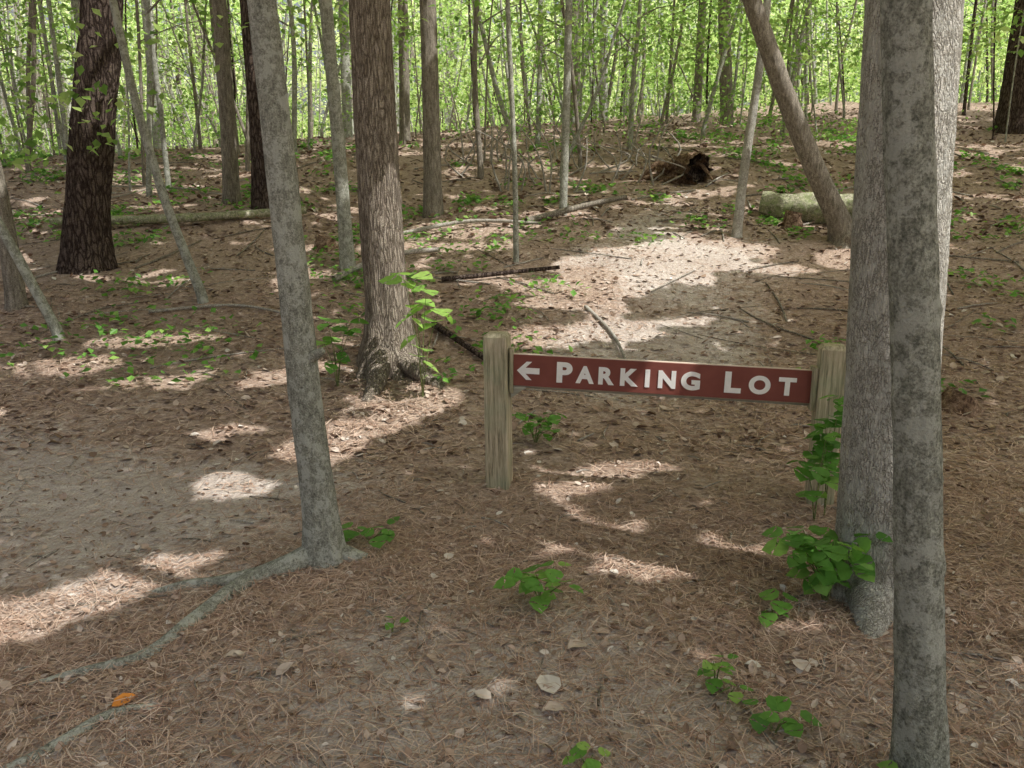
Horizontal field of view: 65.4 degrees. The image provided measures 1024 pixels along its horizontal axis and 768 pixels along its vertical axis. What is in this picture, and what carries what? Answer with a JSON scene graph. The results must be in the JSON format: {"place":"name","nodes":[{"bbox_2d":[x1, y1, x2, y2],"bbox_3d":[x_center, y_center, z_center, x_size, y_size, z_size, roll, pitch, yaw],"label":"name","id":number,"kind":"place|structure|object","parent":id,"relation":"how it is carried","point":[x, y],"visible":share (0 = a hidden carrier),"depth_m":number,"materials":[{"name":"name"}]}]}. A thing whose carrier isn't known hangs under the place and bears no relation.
{"place":"outdoors","nodes":[
{"label":"outdoors","id":0,"kind":"place"},
{"bbox_2d":[0,0,1009,153],"label":"sky","id":1,"kind":"structure","parent":0,"point":[297,4],"materials":[{"name":"white"}]},
{"bbox_2d":[0,101,1023,767],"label":"forest ground","id":2,"kind":"structure","parent":0,"point":[686,245],"depth_m":5.44,"materials":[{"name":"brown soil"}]},
{"bbox_2d":[0,158,28,311],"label":"young maple tree","id":3,"kind":"object","parent":2,"relation":"on","point":[15,297],"visible":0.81,"depth_m":8.06,"materials":[{"name":"grey plant"}]},
{"bbox_2d":[0,217,64,340],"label":"sapling tree","id":4,"kind":"object","parent":2,"relation":"on","point":[44,307],"visible":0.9,"depth_m":7.35,"materials":[{"name":"grey plant"}]},
{"bbox_2d":[56,0,123,274],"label":"pine tree","id":5,"kind":"object","parent":2,"relation":"on","point":[86,244],"visible":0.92,"depth_m":9.18,"materials":[{"name":"brown plant"}]},
{"bbox_2d":[109,0,208,303],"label":"sapling tree","id":6,"kind":"object","parent":2,"relation":"on","point":[195,279],"visible":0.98,"depth_m":8.13,"materials":[{"name":"grey plant"}]},
{"bbox_2d":[49,206,306,224],"bbox_3d":[-4.684,-2.377,11.259,3.466,0.263,0.290,-2,12,-10],"label":"fallen log","id":7,"kind":"object","parent":2,"relation":"on","point":[180,218],"visible":0.59,"depth_m":11.17,"materials":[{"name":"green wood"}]},
{"bbox_2d":[0,0,373,767],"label":"maple tree","id":8,"kind":"object","parent":2,"relation":"on","point":[324,546],"visible":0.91,"depth_m":3.52,"materials":[{"name":"grey plant"}]},
{"bbox_2d":[212,0,241,204],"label":"oak tree","id":9,"kind":"object","parent":2,"relation":"on","point":[230,174],"visible":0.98,"depth_m":12.11,"materials":[{"name":"brown plant"}]},
{"bbox_2d":[239,0,269,209],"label":"pine tree","id":10,"kind":"object","parent":2,"relation":"on","point":[259,196],"visible":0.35,"depth_m":11.52,"materials":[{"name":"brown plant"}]},
{"bbox_2d":[313,234,337,251],"bbox_3d":[-2.356,-1.764,10.056,0.355,0.248,0.445,-9,15,-36],"label":"tree stump","id":11,"kind":"object","parent":2,"relation":"on","point":[321,241],"visible":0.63,"depth_m":9.96,"materials":[{"name":"brown wood"}]},
{"bbox_2d":[319,0,355,269],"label":"birch tree","id":12,"kind":"object","parent":2,"relation":"on","point":[346,248],"visible":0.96,"depth_m":9.02,"materials":[{"name":"grey plant"}]},
{"bbox_2d":[316,316,368,385],"bbox_3d":[-1.388,-0.252,6.450,0.424,0.603,0.458,11,16,42],"label":"maple sapling","id":13,"kind":"object","parent":2,"relation":"on","point":[329,340],"visible":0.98,"depth_m":6.41,"materials":[{"name":"green plant"}]},
{"bbox_2d":[342,516,399,548],"bbox_3d":[-0.717,0.764,3.960,0.297,0.131,0.271,0,12,0],"label":"seedling plant","id":14,"kind":"object","parent":2,"relation":"on","point":[386,534],"visible":0.94,"depth_m":3.96,"materials":[{"name":"green plant"}]},
{"bbox_2d":[385,616,408,631],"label":"seedling plant","id":15,"kind":"object","parent":2,"relation":"on","point":[391,625],"visible":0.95,"depth_m":3.10,"materials":[{"name":"green plant"}]},
{"bbox_2d":[349,0,445,401],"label":"oak tree","id":16,"kind":"object","parent":2,"relation":"on","point":[381,358],"visible":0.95,"depth_m":6.47,"materials":[{"name":"brown plant"}]},
{"bbox_2d":[378,271,452,396],"bbox_3d":[-0.730,-0.369,6.186,0.489,0.989,0.536,5,13,22],"label":"maple sapling","id":17,"kind":"object","parent":2,"relation":"on","point":[410,285],"visible":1,"depth_m":6.15,"materials":[{"name":"green plant"}]},
{"bbox_2d":[419,0,444,217],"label":"oak tree","id":18,"kind":"object","parent":2,"relation":"on","point":[432,192],"visible":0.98,"depth_m":11.54,"materials":[{"name":"brown plant"}]},
{"bbox_2d":[0,278,1023,767],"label":"pine needles","id":19,"kind":"object","parent":2,"relation":"on","point":[340,602],"visible":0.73,"depth_m":3.27,"materials":[{"name":"brown plant"}]},
{"bbox_2d":[0,0,1023,193],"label":"forest foliage","id":20,"kind":"object","parent":2,"relation":"on","point":[852,65],"visible":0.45,"depth_m":21.40,"materials":[{"name":"green plant"}]},
{"bbox_2d":[0,0,1023,197],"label":"distant trees","id":21,"kind":"object","parent":2,"relation":"on","point":[402,102],"visible":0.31,"depth_m":21.76,"materials":[{"name":"green plant"}]},
{"bbox_2d":[0,119,1023,397],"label":"ground plants","id":22,"kind":"object","parent":2,"relation":"on","point":[490,247],"visible":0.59,"depth_m":10.64,"materials":[{"name":"green plant"}]},
{"bbox_2d":[505,0,518,262],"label":"birch tree","id":23,"kind":"object","parent":2,"relation":"on","point":[514,160],"visible":0.94,"depth_m":9.48,"materials":[{"name":"grey plant"}]},
{"bbox_2d":[1,85,1023,767],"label":"fallen branches","id":24,"kind":"object","parent":2,"relation":"on","point":[457,277],"visible":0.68,"depth_m":9.04,"materials":[{"name":"brown wood"}]},
{"bbox_2d":[493,560,583,613],"bbox_3d":[0.106,0.850,3.312,0.367,0.183,0.257,0,12,0],"label":"seedling plant","id":25,"kind":"object","parent":2,"relation":"on","point":[528,584],"visible":1,"depth_m":3.27,"materials":[{"name":"green plant"}]},
{"bbox_2d":[512,412,566,442],"bbox_3d":[0.163,0.311,5.406,0.370,0.234,0.428,3,12,12],"label":"seedling plant","id":26,"kind":"object","parent":2,"relation":"on","point":[551,419],"visible":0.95,"depth_m":5.43,"materials":[{"name":"green plant"}]},
{"bbox_2d":[559,0,572,215],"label":"young maple tree","id":27,"kind":"object","parent":2,"relation":"on","point":[563,196],"visible":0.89,"depth_m":11.39,"materials":[{"name":"grey plant"}]},
{"bbox_2d":[562,741,610,767],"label":"seedling plant","id":28,"kind":"object","parent":2,"relation":"on","point":[582,746],"visible":1,"depth_m":2.37,"materials":[{"name":"green plant"}]},
{"bbox_2d":[483,331,845,504],"bbox_3d":[0.821,0.278,4.533,1.978,1.111,0.145,2,12,9],"label":"parking lot sign","id":29,"kind":"object","parent":2,"relation":"on","point":[509,373],"visible":0.96,"depth_m":4.47,"materials":[{"name":"weathered wood"},{"name":"dark red paint"},{"name":"white paint"}]},
{"bbox_2d":[629,152,721,184],"bbox_3d":[3.005,-3.771,14.291,1.898,0.723,1.290,0,12,0],"label":"hollow stump","id":30,"kind":"object","parent":2,"relation":"on","point":[696,165],"visible":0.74,"depth_m":13.99,"materials":[{"name":"brown wood"}]},
{"bbox_2d":[697,653,738,693],"bbox_3d":[0.705,1.007,2.730,0.121,0.156,0.133,7,14,30],"label":"seedling plant","id":31,"kind":"object","parent":2,"relation":"on","point":[707,668],"visible":0.98,"depth_m":2.71,"materials":[{"name":"green plant"}]},
{"bbox_2d":[720,685,753,703],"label":"seedling plant","id":32,"kind":"object","parent":2,"relation":"on","point":[735,699],"visible":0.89,"depth_m":2.65,"materials":[{"name":"green plant"}]},
{"bbox_2d":[731,0,770,238],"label":"birch tree","id":33,"kind":"object","parent":2,"relation":"on","point":[737,227],"visible":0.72,"depth_m":10.54,"materials":[{"name":"grey plant"}]},
{"bbox_2d":[758,588,797,627],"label":"seedling plant","id":34,"kind":"object","parent":2,"relation":"on","point":[779,609],"visible":1,"depth_m":3.17,"materials":[{"name":"green plant"}]},
{"bbox_2d":[742,695,821,737],"bbox_3d":[0.843,1.069,2.540,0.182,0.108,0.236,-12,17,-43],"label":"seedling plant","id":35,"kind":"object","parent":2,"relation":"on","point":[778,704],"visible":0.98,"depth_m":2.52,"materials":[{"name":"green plant"}]},
{"bbox_2d":[781,210,804,230],"bbox_3d":[4.000,-2.314,11.365,0.384,0.316,0.423,0,12,0],"label":"tree stump","id":36,"kind":"object","parent":2,"relation":"on","point":[791,219],"visible":0.73,"depth_m":11.27,"materials":[{"name":"brown wood"}]},
{"bbox_2d":[742,0,851,248],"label":"leaning tree","id":37,"kind":"object","parent":2,"relation":"on","point":[836,214],"visible":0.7,"depth_m":10.12,"materials":[{"name":"brown plant"}]},
{"bbox_2d":[759,191,852,223],"bbox_3d":[4.667,-2.524,11.645,2.034,0.593,0.493,4,13,18],"label":"mossy log","id":38,"kind":"object","parent":2,"relation":"on","point":[806,205],"visible":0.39,"depth_m":11.66,"materials":[{"name":"wood"}]},
{"bbox_2d":[787,419,841,520],"bbox_3d":[1.580,0.477,4.103,0.283,0.539,0.290,0,12,0],"label":"plant","id":39,"kind":"object","parent":2,"relation":"on","point":[809,474],"visible":0.95,"depth_m":4.09,"materials":[{"name":"green plant"}]},
{"bbox_2d":[804,395,843,515],"bbox_3d":[1.657,0.379,4.174,0.250,0.700,0.215,9,15,38],"label":"climbing vine","id":40,"kind":"object","parent":2,"relation":"on","point":[834,479],"visible":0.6,"depth_m":4.13,"materials":[{"name":"green plant"}]},
{"bbox_2d":[761,525,892,603],"bbox_3d":[1.266,0.754,3.278,0.473,0.364,0.418,0,12,0],"label":"leafy shrub","id":41,"kind":"object","parent":2,"relation":"on","point":[824,579],"visible":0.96,"depth_m":3.21,"materials":[{"name":"green plant"}]},
{"bbox_2d":[877,760,897,767],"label":"seedling plant","id":42,"kind":"object","parent":2,"relation":"on","point":[882,764],"visible":0.51,"depth_m":2.30,"materials":[{"name":"green plant"}]},
{"bbox_2d":[829,0,964,638],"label":"tulip tree","id":43,"kind":"object","parent":2,"relation":"on","point":[865,496],"visible":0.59,"depth_m":3.07,"materials":[{"name":"grey plant"}]},
{"bbox_2d":[880,0,949,767],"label":"young maple tree","id":44,"kind":"object","parent":2,"relation":"on","point":[920,733],"visible":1,"depth_m":2.05,"materials":[{"name":"grey plant"}]},
{"bbox_2d":[941,387,982,417],"bbox_3d":[3.400,0.135,6.058,0.384,0.219,0.423,0,12,0],"label":"tree stump","id":45,"kind":"object","parent":2,"relation":"on","point":[953,401],"visible":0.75,"depth_m":5.97,"materials":[{"name":"brown wood"}]},
{"bbox_2d":[992,0,1023,133],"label":"oak tree","id":46,"kind":"object","parent":2,"relation":"on","point":[1016,121],"visible":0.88,"depth_m":19.33,"materials":[{"name":"brown plant"}]}
]}

